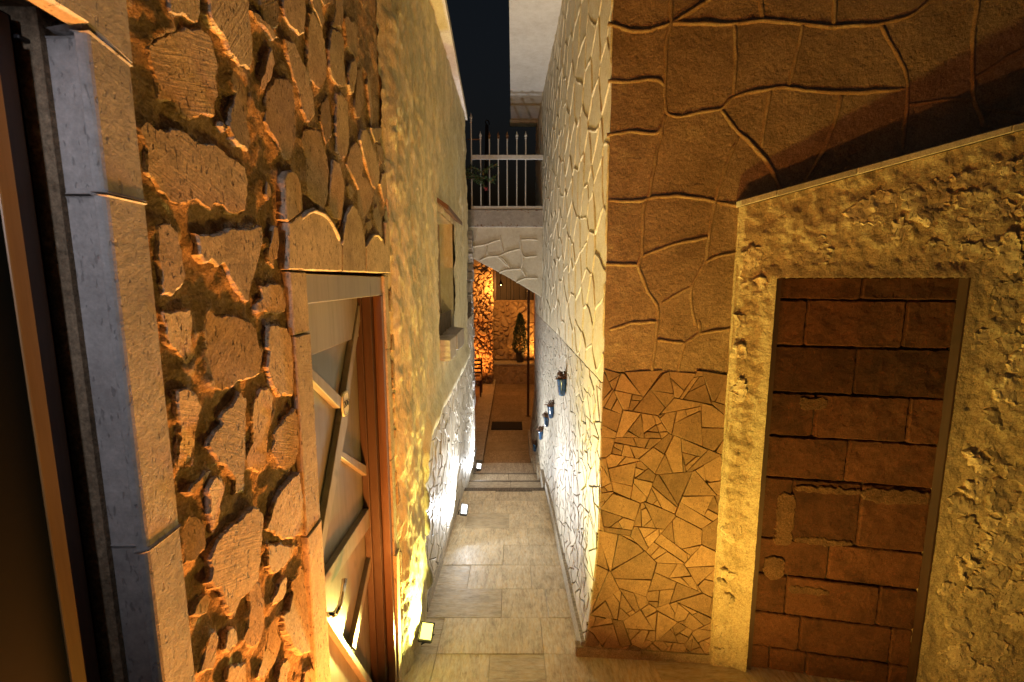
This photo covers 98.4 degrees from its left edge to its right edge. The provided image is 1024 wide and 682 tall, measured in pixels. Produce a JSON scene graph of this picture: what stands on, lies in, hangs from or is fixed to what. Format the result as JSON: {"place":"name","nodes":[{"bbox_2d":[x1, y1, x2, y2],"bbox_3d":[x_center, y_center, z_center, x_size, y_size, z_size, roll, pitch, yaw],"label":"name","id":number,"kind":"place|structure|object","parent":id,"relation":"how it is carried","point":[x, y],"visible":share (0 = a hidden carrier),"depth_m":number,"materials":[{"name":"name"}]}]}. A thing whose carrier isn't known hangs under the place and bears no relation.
{"place":"outdoors","nodes":[
{"label":"outdoors","id":0,"kind":"place"},
{"bbox_2d":[475,386,479,408],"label":"terrace","id":1,"kind":"structure","parent":0,"point":[477,391],"depth_m":10.80,"materials":[{"name":"brown stone"}]},
{"bbox_2d":[474,358,482,396],"bbox_3d":[-0.930,0.879,10.428,0.440,0.902,0.480,0,8,0],"label":"chair","id":2,"kind":"object","parent":1,"relation":"on","point":[478,379],"visible":0.44,"depth_m":10.58,"materials":[{"name":"brown wood"}]},
{"bbox_2d":[447,0,535,299],"label":"sky","id":3,"kind":"structure","parent":0,"point":[480,28],"materials":[{"name":"black"}]},
{"bbox_2d":[483,384,533,462],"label":"courtyard floor","id":4,"kind":"structure","parent":0,"point":[509,404],"depth_m":8.79,"materials":[{"name":"tile"}]},
{"bbox_2d":[376,0,475,677],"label":"stucco wall","id":5,"kind":"structure","parent":4,"relation":"on","point":[430,278],"depth_m":2.72,"materials":[{"name":"beige paint"}]},
{"bbox_2d":[457,499,467,515],"bbox_3d":[-0.505,1.599,4.323,0.106,0.125,0.452,-3,8,-19],"label":"floodlight","id":6,"kind":"object","parent":5,"relation":"attached to","point":[463,510],"visible":1,"depth_m":4.16,"materials":[{"name":"white metal"}]},
{"bbox_2d":[475,463,481,471],"bbox_3d":[-0.464,1.694,6.058,0.099,0.138,0.447,-1,8,-5],"label":"floodlight","id":7,"kind":"object","parent":5,"relation":"attached to","point":[478,467],"visible":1,"depth_m":5.88,"materials":[{"name":"white metal"}]},
{"bbox_2d":[472,259,493,385],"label":"stone wall","id":8,"kind":"structure","parent":4,"relation":"on","point":[483,292],"depth_m":11.37,"materials":[{"name":"stone"}]},
{"bbox_2d":[475,379,495,462],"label":"kerb","id":9,"kind":"structure","parent":4,"relation":"on","point":[483,409],"depth_m":8.69,"materials":[{"name":"stone"}]},
{"bbox_2d":[464,463,544,491],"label":"steps","id":10,"kind":"structure","parent":4,"relation":"on","point":[509,477],"depth_m":5.77,"materials":[{"name":"stone"}]},
{"bbox_2d":[491,422,521,429],"bbox_3d":[-0.100,1.653,8.645,0.600,0.015,0.460,0,8,0],"label":"door mat","id":11,"kind":"object","parent":4,"relation":"on","point":[506,426],"depth_m":8.56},
{"bbox_2d":[494,300,533,359],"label":"courtyard wall","id":12,"kind":"structure","parent":4,"relation":"on","point":[505,314],"depth_m":12.50,"materials":[{"name":"stone"}]},
{"bbox_2d":[494,270,533,299],"bbox_3d":[0.888,-1.795,12.356,2.776,1.290,0.170,0,8,0],"label":"board screen","id":13,"kind":"object","parent":12,"relation":"on","point":[503,291],"visible":0.16,"depth_m":12.44,"materials":[{"name":"brown wood"}]},
{"bbox_2d":[494,360,534,384],"bbox_3d":[1.890,0.880,12.385,5.020,0.600,0.520,0,8,0],"label":"planter ledge","id":14,"kind":"object","parent":4,"relation":"on","point":[510,371],"visible":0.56,"depth_m":12.15,"materials":[{"name":"stone"}]},
{"bbox_2d":[511,312,526,362],"bbox_3d":[0.214,-0.105,12.215,0.547,1.392,0.506,0,8,0],"label":"potted cypress","id":15,"kind":"object","parent":14,"relation":"on","point":[519,351],"visible":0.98,"depth_m":12.14,"materials":[{"name":"green plant"}]},
{"bbox_2d":[533,293,534,362],"bbox_3d":[0.617,-0.886,11.988,0.100,3.004,0.100,0,8,0],"label":"steel post","id":16,"kind":"object","parent":14,"relation":"on","point":[534,325],"visible":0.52,"depth_m":12.02,"materials":[{"name":"brown metal"}]},
{"bbox_2d":[526,289,529,416],"bbox_3d":[0.336,-0.202,9.053,0.100,3.585,0.100,0,8,0],"label":"steel post","id":17,"kind":"object","parent":4,"relation":"on","point":[528,326],"visible":0.76,"depth_m":9.07,"materials":[{"name":"brown metal"}]},
{"bbox_2d":[528,0,1023,663],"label":"plastered house","id":18,"kind":"structure","parent":4,"relation":"on","point":[670,134],"depth_m":2.21,"materials":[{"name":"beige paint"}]},
{"bbox_2d":[467,209,542,226],"bbox_3d":[-0.090,-1.767,6.724,1.420,0.237,1.402,0,8,0],"label":"footbridge","id":19,"kind":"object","parent":18,"relation":"attached to","point":[505,218],"visible":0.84,"depth_m":6.03,"materials":[{"name":"concrete"}]},
{"bbox_2d":[467,115,542,209],"bbox_3d":[-0.086,-2.421,5.976,1.031,1.252,0.048,0,8,0],"label":"railing","id":20,"kind":"object","parent":19,"relation":"on","point":[498,157],"visible":0.96,"depth_m":5.97,"materials":[{"name":"grey metal"}]},
{"bbox_2d":[465,163,498,190],"bbox_3d":[-0.424,-2.197,5.921,0.505,0.365,0.152,0,8,0],"label":"flowering shrub","id":21,"kind":"object","parent":20,"relation":"attached to","point":[475,176],"visible":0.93,"depth_m":5.91,"materials":[{"name":"green plant"}]},
{"bbox_2d":[468,227,542,296],"bbox_3d":[-0.127,-1.098,6.240,1.156,0.998,0.178,0,8,0],"label":"stair flank","id":22,"kind":"object","parent":18,"relation":"attached to","point":[514,254],"visible":0.96,"depth_m":6.15,"materials":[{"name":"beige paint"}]},
{"bbox_2d":[532,439,536,451],"bbox_3d":[0.335,1.526,6.485,0.122,0.188,0.116,0,8,0],"label":"wall pot","id":23,"kind":"object","parent":18,"relation":"attached to","point":[534,443],"depth_m":6.46,"materials":[{"name":"blue ceramic"}]},
{"bbox_2d":[509,0,561,126],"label":"balcony slab","id":24,"kind":"structure","parent":18,"relation":"attached to","point":[533,24],"depth_m":4.94,"materials":[{"name":"white paint"}]},
{"bbox_2d":[536,426,543,439],"bbox_3d":[0.389,1.209,5.860,0.131,0.191,0.116,-3,8,-18],"label":"wall pot","id":25,"kind":"object","parent":18,"relation":"attached to","point":[540,430],"depth_m":5.83,"materials":[{"name":"blue ceramic"}]},
{"bbox_2d":[541,412,548,426],"bbox_3d":[0.411,0.932,5.325,0.109,0.190,0.130,0,8,0],"label":"wall pot","id":26,"kind":"object","parent":18,"relation":"attached to","point":[546,418],"depth_m":5.29,"materials":[{"name":"blue ceramic"}]},
{"bbox_2d":[544,400,554,418],"bbox_3d":[0.431,0.737,4.798,0.124,0.206,0.136,-6,10,-39],"label":"wall pot","id":27,"kind":"object","parent":18,"relation":"attached to","point":[550,406],"depth_m":4.78,"materials":[{"name":"blue ceramic"}]},
{"bbox_2d":[555,370,566,395],"bbox_3d":[0.423,0.354,3.759,0.119,0.224,0.141,2,8,17],"label":"wall pot","id":28,"kind":"object","parent":18,"relation":"attached to","point":[561,381],"depth_m":3.73,"materials":[{"name":"blue ceramic"}]},
{"bbox_2d":[402,491,858,681],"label":"alley floor","id":29,"kind":"structure","parent":0,"point":[499,610],"depth_m":2.83,"materials":[{"name":"beige tile"}]},
{"bbox_2d":[0,0,402,681],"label":"stone wall","id":30,"kind":"structure","parent":29,"relation":"on","point":[210,186],"depth_m":0.75,"materials":[{"name":"brown stone"}]},
{"bbox_2d":[0,10,101,681],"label":"dark door","id":31,"kind":"structure","parent":30,"relation":"attached to","point":[47,630],"depth_m":0.54,"materials":[{"name":"paint"}]},
{"bbox_2d":[304,274,397,681],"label":"wooden door","id":32,"kind":"structure","parent":30,"relation":"attached to","point":[346,321],"depth_m":1.82,"materials":[{"name":"brown wood"}]},
{"bbox_2d":[418,621,434,644],"bbox_3d":[-0.508,1.692,2.688,0.101,0.182,0.448,-1,8,-6],"label":"floodlight","id":33,"kind":"object","parent":29,"relation":"on","point":[426,632],"visible":0.86,"depth_m":2.50,"materials":[{"name":"yellow metal"}]},
{"bbox_2d":[709,122,1023,681],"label":"rubble wall","id":34,"kind":"structure","parent":29,"relation":"on","point":[870,526],"depth_m":2.14,"materials":[{"name":"stone"}]},
{"label":"ground","id":35,"kind":"structure","parent":0,"visible":0},
{"bbox_2d":[484,120,489,205],"bbox_3d":[-0.928,-3.764,16.648,0.253,8.658,0.120,0,8,0],"label":"railing post","id":36,"kind":"object","parent":35,"relation":"on","point":[486,161],"visible":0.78,"depth_m":16.22,"materials":[{"name":"grey metal"}]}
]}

